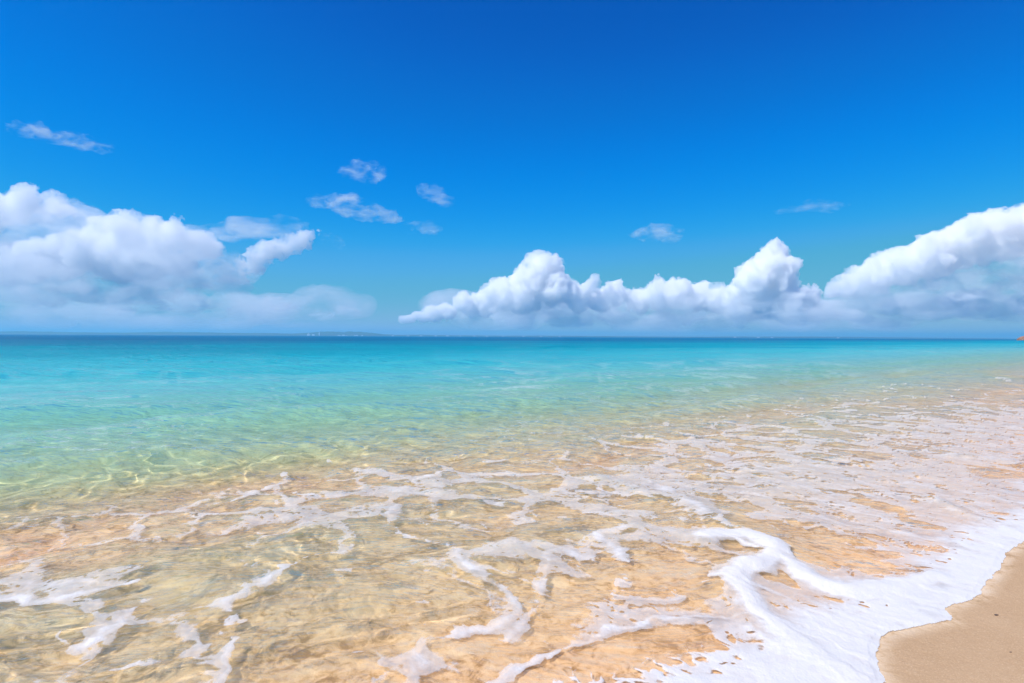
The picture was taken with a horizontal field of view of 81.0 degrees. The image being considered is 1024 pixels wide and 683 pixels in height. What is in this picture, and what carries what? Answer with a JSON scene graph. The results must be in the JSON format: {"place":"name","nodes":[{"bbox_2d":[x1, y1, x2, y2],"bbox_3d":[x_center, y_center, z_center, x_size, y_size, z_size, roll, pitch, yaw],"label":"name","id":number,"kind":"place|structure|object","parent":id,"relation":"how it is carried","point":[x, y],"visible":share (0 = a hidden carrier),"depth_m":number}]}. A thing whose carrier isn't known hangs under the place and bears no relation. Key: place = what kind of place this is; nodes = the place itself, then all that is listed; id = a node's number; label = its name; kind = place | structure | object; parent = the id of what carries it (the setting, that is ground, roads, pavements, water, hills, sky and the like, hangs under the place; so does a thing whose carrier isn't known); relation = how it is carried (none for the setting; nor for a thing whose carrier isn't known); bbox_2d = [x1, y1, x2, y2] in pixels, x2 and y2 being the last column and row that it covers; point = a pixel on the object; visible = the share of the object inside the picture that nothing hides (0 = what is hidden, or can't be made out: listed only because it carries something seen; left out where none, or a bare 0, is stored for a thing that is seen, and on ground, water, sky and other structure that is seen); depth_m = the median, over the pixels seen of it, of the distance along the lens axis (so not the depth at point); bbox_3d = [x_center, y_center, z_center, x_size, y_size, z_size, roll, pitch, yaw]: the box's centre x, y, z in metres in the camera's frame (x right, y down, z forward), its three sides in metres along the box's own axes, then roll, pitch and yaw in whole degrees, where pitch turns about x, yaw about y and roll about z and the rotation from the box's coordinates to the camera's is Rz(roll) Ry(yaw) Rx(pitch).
{"place":"outdoors","nodes":[
{"label":"outdoors","id":0,"kind":"place"},
{"bbox_2d":[0,331,1006,338],"bbox_3d":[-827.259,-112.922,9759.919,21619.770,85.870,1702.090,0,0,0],"label":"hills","id":1,"kind":"structure","parent":0,"point":[332,333],"depth_m":9260.76},
{"bbox_2d":[0,334,1023,682],"bbox_3d":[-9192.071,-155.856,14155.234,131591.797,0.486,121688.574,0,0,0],"label":"sea water","id":2,"kind":"structure","parent":0,"point":[106,440],"depth_m":6.28},
{"bbox_2d":[0,372,1023,682],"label":"sea foam","id":3,"kind":"object","parent":2,"relation":"on","point":[822,642],"visible":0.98,"depth_m":3.58},
{"bbox_2d":[0,0,1023,338],"label":"sky","id":4,"kind":"structure","parent":0,"point":[665,168]},
{"bbox_2d":[876,541,1023,682],"bbox_3d":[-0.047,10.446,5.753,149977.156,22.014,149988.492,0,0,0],"label":"sand","id":5,"kind":"structure","parent":0,"point":[975,640],"depth_m":2.95}
]}

